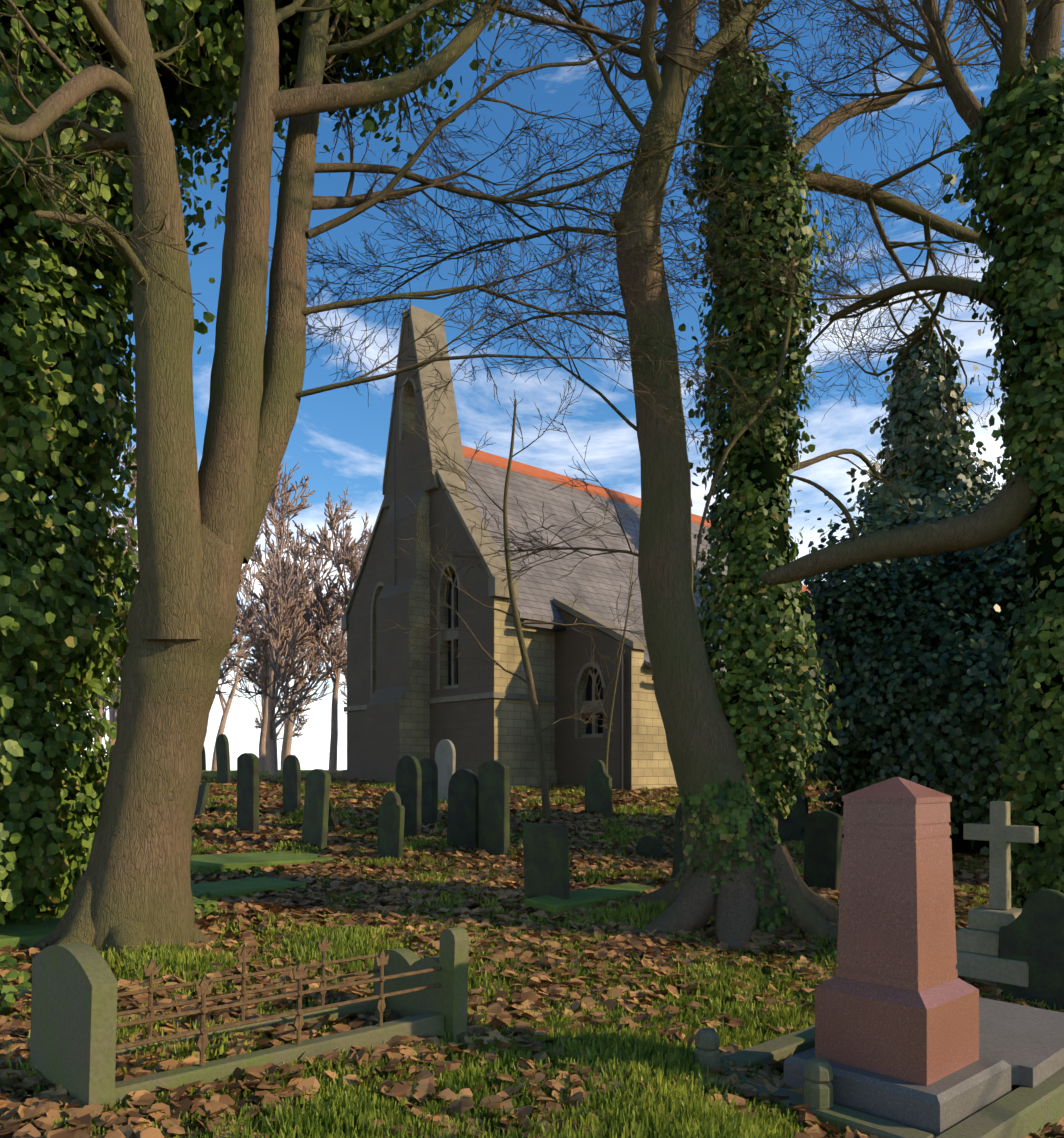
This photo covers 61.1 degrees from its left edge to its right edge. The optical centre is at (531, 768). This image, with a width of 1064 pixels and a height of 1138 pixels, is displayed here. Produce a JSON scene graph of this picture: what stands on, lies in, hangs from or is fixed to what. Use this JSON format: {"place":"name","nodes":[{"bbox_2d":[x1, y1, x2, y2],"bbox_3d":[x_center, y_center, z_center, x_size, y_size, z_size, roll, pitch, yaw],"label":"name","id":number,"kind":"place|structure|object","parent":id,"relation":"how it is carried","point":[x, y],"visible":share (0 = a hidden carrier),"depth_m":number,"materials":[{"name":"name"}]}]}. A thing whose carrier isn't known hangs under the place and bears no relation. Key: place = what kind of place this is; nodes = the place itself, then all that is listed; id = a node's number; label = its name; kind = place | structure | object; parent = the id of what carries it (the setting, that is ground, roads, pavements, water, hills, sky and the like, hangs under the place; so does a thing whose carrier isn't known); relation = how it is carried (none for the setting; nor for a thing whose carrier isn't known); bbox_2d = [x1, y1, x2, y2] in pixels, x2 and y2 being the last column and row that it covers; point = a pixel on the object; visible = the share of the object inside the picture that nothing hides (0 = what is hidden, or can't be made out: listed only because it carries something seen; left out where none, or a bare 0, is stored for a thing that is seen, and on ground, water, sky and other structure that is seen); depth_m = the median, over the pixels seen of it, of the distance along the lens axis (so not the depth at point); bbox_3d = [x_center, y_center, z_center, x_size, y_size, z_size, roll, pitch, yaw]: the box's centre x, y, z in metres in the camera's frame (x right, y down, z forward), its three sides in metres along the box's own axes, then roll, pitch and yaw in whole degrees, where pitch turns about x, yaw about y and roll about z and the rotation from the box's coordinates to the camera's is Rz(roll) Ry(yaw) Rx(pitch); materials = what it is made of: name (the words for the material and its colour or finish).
{"place":"outdoors","nodes":[
{"label":"outdoors","id":0,"kind":"place"},
{"bbox_2d":[0,770,1063,1137],"bbox_3d":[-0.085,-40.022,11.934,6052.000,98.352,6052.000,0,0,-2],"label":"terrain","id":1,"kind":"structure","parent":0,"point":[233,772],"depth_m":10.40,"materials":[{"name":"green plant"}]},
{"bbox_2d":[0,919,59,948],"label":"ledger slab","id":2,"kind":"structure","parent":1,"relation":"on","point":[13,935],"depth_m":7.47,"materials":[{"name":"green stone"}]},
{"bbox_2d":[4,898,216,923],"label":"ledger slab","id":3,"kind":"structure","parent":1,"relation":"on","point":[51,913],"depth_m":8.36,"materials":[{"name":"green stone"}]},
{"bbox_2d":[0,866,283,1014],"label":"ivy ground cover","id":4,"kind":"object","parent":1,"relation":"on","point":[8,992],"visible":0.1,"depth_m":6.27,"materials":[{"name":"green plant"}]},
{"bbox_2d":[194,782,210,817],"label":"headstone","id":5,"kind":"object","parent":1,"relation":"on","point":[203,794],"visible":0.54,"depth_m":17.54,"materials":[{"name":"stone"}]},
{"bbox_2d":[202,746,205,769],"bbox_3d":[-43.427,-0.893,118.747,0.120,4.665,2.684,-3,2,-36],"label":"headstone","id":6,"kind":"object","parent":1,"relation":"on","point":[203,760],"visible":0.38,"depth_m":117.94,"materials":[{"name":"stone"}]},
{"bbox_2d":[38,444,371,774],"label":"bare trees","id":7,"kind":"object","parent":1,"relation":"on","point":[289,628],"visible":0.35,"depth_m":35.08,"materials":[{"name":"brown plant"}]},
{"bbox_2d":[216,734,230,782],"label":"headstone","id":8,"kind":"object","parent":1,"relation":"on","point":[223,759],"visible":0.83,"depth_m":23.09,"materials":[{"name":"stone"}]},
{"bbox_2d":[237,753,258,834],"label":"headstone","id":9,"kind":"object","parent":1,"relation":"on","point":[247,791],"visible":0.9,"depth_m":15.43,"materials":[{"name":"stone"}]},
{"bbox_2d":[29,927,468,1107],"bbox_3d":[-1.440,1.311,4.993,0.800,0.900,2.202,0,-1,43],"label":"railed grave","id":10,"kind":"object","parent":1,"relation":"on","point":[74,1047],"visible":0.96,"depth_m":4.61,"materials":[{"name":"stone"}]},
{"bbox_2d":[191,877,306,900],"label":"ledger slab","id":11,"kind":"structure","parent":1,"relation":"on","point":[234,888],"depth_m":10.66,"materials":[{"name":"green stone"}]},
{"bbox_2d":[190,850,335,875],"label":"ledger slab","id":12,"kind":"structure","parent":1,"relation":"on","point":[206,863],"depth_m":12.52,"materials":[{"name":"green stone"}]},
{"bbox_2d":[0,0,534,924],"bbox_3d":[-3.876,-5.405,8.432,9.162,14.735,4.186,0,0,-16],"label":"ivy","id":13,"kind":"object","parent":1,"relation":"on","point":[88,378],"visible":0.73,"depth_m":8.01,"materials":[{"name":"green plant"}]},
{"bbox_2d":[283,755,300,812],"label":"headstone","id":14,"kind":"object","parent":1,"relation":"on","point":[291,784],"visible":0.83,"depth_m":17.39,"materials":[{"name":"stone"}]},
{"bbox_2d":[302,769,330,849],"bbox_3d":[-3.418,0.707,14.249,0.105,1.388,0.680,6,-7,-40],"label":"headstone","id":15,"kind":"object","parent":1,"relation":"on","point":[316,807],"visible":0.88,"depth_m":14.13,"materials":[{"name":"stone"}]},
{"bbox_2d":[328,798,339,826],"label":"headstone","id":16,"kind":"object","parent":1,"relation":"on","point":[333,820],"visible":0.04,"depth_m":15.95,"materials":[{"name":"stone"}]},
{"bbox_2d":[377,791,404,858],"bbox_3d":[-2.092,0.916,13.352,0.090,1.153,0.585,2,0,-42],"label":"headstone","id":17,"kind":"object","parent":1,"relation":"on","point":[391,826],"visible":0.85,"depth_m":13.27,"materials":[{"name":"stone"}]},
{"bbox_2d":[395,755,421,837],"bbox_3d":[-2.106,0.546,15.334,0.105,1.532,0.630,1,-1,-44],"label":"headstone","id":18,"kind":"object","parent":1,"relation":"on","point":[408,780],"visible":0.83,"depth_m":15.20,"materials":[{"name":"stone"}]},
{"bbox_2d":[420,758,437,823],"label":"headstone","id":19,"kind":"object","parent":1,"relation":"on","point":[429,797],"visible":0.81,"depth_m":16.57,"materials":[{"name":"stone"}]},
{"bbox_2d":[435,739,455,801],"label":"headstone","id":20,"kind":"object","parent":1,"relation":"on","point":[445,756],"visible":0.79,"depth_m":19.38,"materials":[{"name":"stone"}]},
{"bbox_2d":[447,769,477,850],"bbox_3d":[-1.087,0.713,14.278,0.681,1.404,0.105,2,1,45],"label":"headstone","id":21,"kind":"object","parent":1,"relation":"on","point":[462,823],"visible":0.79,"depth_m":14.21,"materials":[{"name":"stone"}]},
{"bbox_2d":[478,760,509,855],"bbox_3d":[-0.586,0.671,13.821,0.120,1.583,0.659,0,1,-40],"label":"headstone","id":22,"kind":"object","parent":1,"relation":"on","point":[494,807],"visible":0.88,"depth_m":13.71,"materials":[{"name":"stone"}]},
{"bbox_2d":[380,371,649,820],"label":"saplings","id":23,"kind":"object","parent":1,"relation":"on","point":[543,772],"visible":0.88,"depth_m":16.91,"materials":[{"name":"brown plant"}]},
{"bbox_2d":[0,775,1063,1137],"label":"fallen leaves","id":24,"kind":"object","parent":1,"relation":"on","point":[246,907],"visible":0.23,"depth_m":7.15,"materials":[{"name":"brown plant"}]},
{"bbox_2d":[0,0,1063,958],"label":"sycamore tree","id":25,"kind":"object","parent":1,"relation":"on","point":[198,531],"visible":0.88,"depth_m":7.57,"materials":[{"name":"brown plant"}]},
{"bbox_2d":[523,822,569,898],"bbox_3d":[0.157,1.151,10.145,0.090,1.054,0.752,-1,0,-36],"label":"headstone","id":26,"kind":"object","parent":1,"relation":"on","point":[546,857],"visible":0.73,"depth_m":10.06,"materials":[{"name":"stone"}]},
{"bbox_2d":[341,305,809,788],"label":"church","id":27,"kind":"structure","parent":1,"relation":"on","point":[542,593],"depth_m":24.48,"materials":[{"name":"grey stone"}]},
{"bbox_2d":[525,882,656,915],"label":"ledger slab","id":28,"kind":"structure","parent":1,"relation":"on","point":[586,898],"depth_m":9.97,"materials":[{"name":"green stone"}]},
{"bbox_2d":[584,760,612,817],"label":"headstone","id":29,"kind":"object","parent":1,"relation":"on","point":[598,788],"visible":0.96,"depth_m":17.76,"materials":[{"name":"stone"}]},
{"bbox_2d":[636,835,662,859],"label":"headstone","id":30,"kind":"object","parent":1,"relation":"on","point":[650,846],"visible":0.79,"depth_m":13.22,"materials":[{"name":"stone"}]},
{"bbox_2d":[265,0,1063,954],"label":"sycamore tree","id":31,"kind":"object","parent":1,"relation":"on","point":[701,746],"visible":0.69,"depth_m":9.32,"materials":[{"name":"brown plant"}]},
{"bbox_2d":[674,773,795,932],"bbox_3d":[2.163,0.840,9.238,1.383,1.645,0.932,0,0,7],"label":"ivy trunk","id":32,"kind":"object","parent":31,"relation":"attached to","point":[721,829],"visible":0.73,"depth_m":9.07,"materials":[{"name":"green plant"}]},
{"bbox_2d":[670,48,848,818],"bbox_3d":[2.439,-3.660,9.714,1.986,8.442,1.637,0,0,-2],"label":"ivy tree","id":33,"kind":"object","parent":31,"relation":"attached to","point":[803,727],"depth_m":9.66,"materials":[{"name":"green plant"}]},
{"bbox_2d":[672,803,683,879],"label":"headstone","id":34,"kind":"object","parent":1,"relation":"on","point":[678,859],"visible":0.27,"depth_m":11.24,"materials":[{"name":"stone"}]},
{"bbox_2d":[778,781,807,841],"bbox_3d":[4.202,0.787,14.867,0.105,1.148,0.742,-5,2,-45],"label":"headstone","id":35,"kind":"object","parent":1,"relation":"on","point":[791,825],"visible":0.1,"depth_m":14.70,"materials":[{"name":"stone"}]},
{"bbox_2d":[803,810,841,891],"bbox_3d":[3.556,1.081,11.032,0.434,1.126,0.120,1,-1,45],"label":"headstone","id":36,"kind":"object","parent":1,"relation":"on","point":[822,848],"visible":0.85,"depth_m":10.97,"materials":[{"name":"stone"}]},
{"bbox_2d":[661,0,1063,585],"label":"tree","id":37,"kind":"object","parent":1,"relation":"on","point":[1002,513],"visible":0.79,"depth_m":8.76,"materials":[{"name":"brown plant"}]},
{"bbox_2d":[690,1025,1063,1137],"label":"monument kerb","id":38,"kind":"object","parent":1,"relation":"on","point":[1022,1111],"visible":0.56,"depth_m":4.64,"materials":[{"name":"stone"}]},
{"bbox_2d":[784,777,1010,1136],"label":"pink monument granite","id":39,"kind":"object","parent":38,"relation":"on","point":[896,1019],"visible":1,"depth_m":4.73,"materials":[{"name":"pink stone"}]},
{"bbox_2d":[979,997,1063,1087],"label":"monument ledger slab","id":40,"kind":"structure","parent":38,"relation":"on","point":[1026,1043],"depth_m":5.36,"materials":[{"name":"grey stone"}]},
{"bbox_2d":[780,425,1029,855],"bbox_3d":[8.324,-1.700,13.602,10.853,7.727,6.085,0,0,23],"label":"holly shrub","id":41,"kind":"object","parent":1,"relation":"on","point":[941,596],"depth_m":13.43,"materials":[{"name":"green plant"}]},
{"bbox_2d":[846,300,1008,567],"bbox_3d":[11.609,-6.627,26.092,7.097,15.057,5.253,0,0,29],"label":"conifer","id":42,"kind":"object","parent":1,"relation":"on","point":[948,459],"depth_m":26.35,"materials":[{"name":"green plant"}]},
{"bbox_2d":[919,56,1063,908],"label":"ivy","id":43,"kind":"object","parent":1,"relation":"on","point":[1005,207],"depth_m":8.02,"materials":[{"name":"green plant"}]},
{"bbox_2d":[956,801,1038,986],"bbox_3d":[4.003,1.110,7.705,0.660,1.650,0.660,0,0,-42],"label":"stone cross on steps","id":44,"kind":"object","parent":1,"relation":"on","point":[977,948],"visible":0.6,"depth_m":7.62,"materials":[{"name":"stone"}]},
{"bbox_2d":[997,889,1063,1010],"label":"headstone","id":45,"kind":"object","parent":1,"relation":"on","point":[1032,934],"visible":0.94,"depth_m":7.22,"materials":[{"name":"stone"}]},
{"bbox_2d":[49,0,1063,769],"label":"sky","id":46,"kind":"structure","parent":0,"point":[337,440],"materials":[{"name":"blue"}]},
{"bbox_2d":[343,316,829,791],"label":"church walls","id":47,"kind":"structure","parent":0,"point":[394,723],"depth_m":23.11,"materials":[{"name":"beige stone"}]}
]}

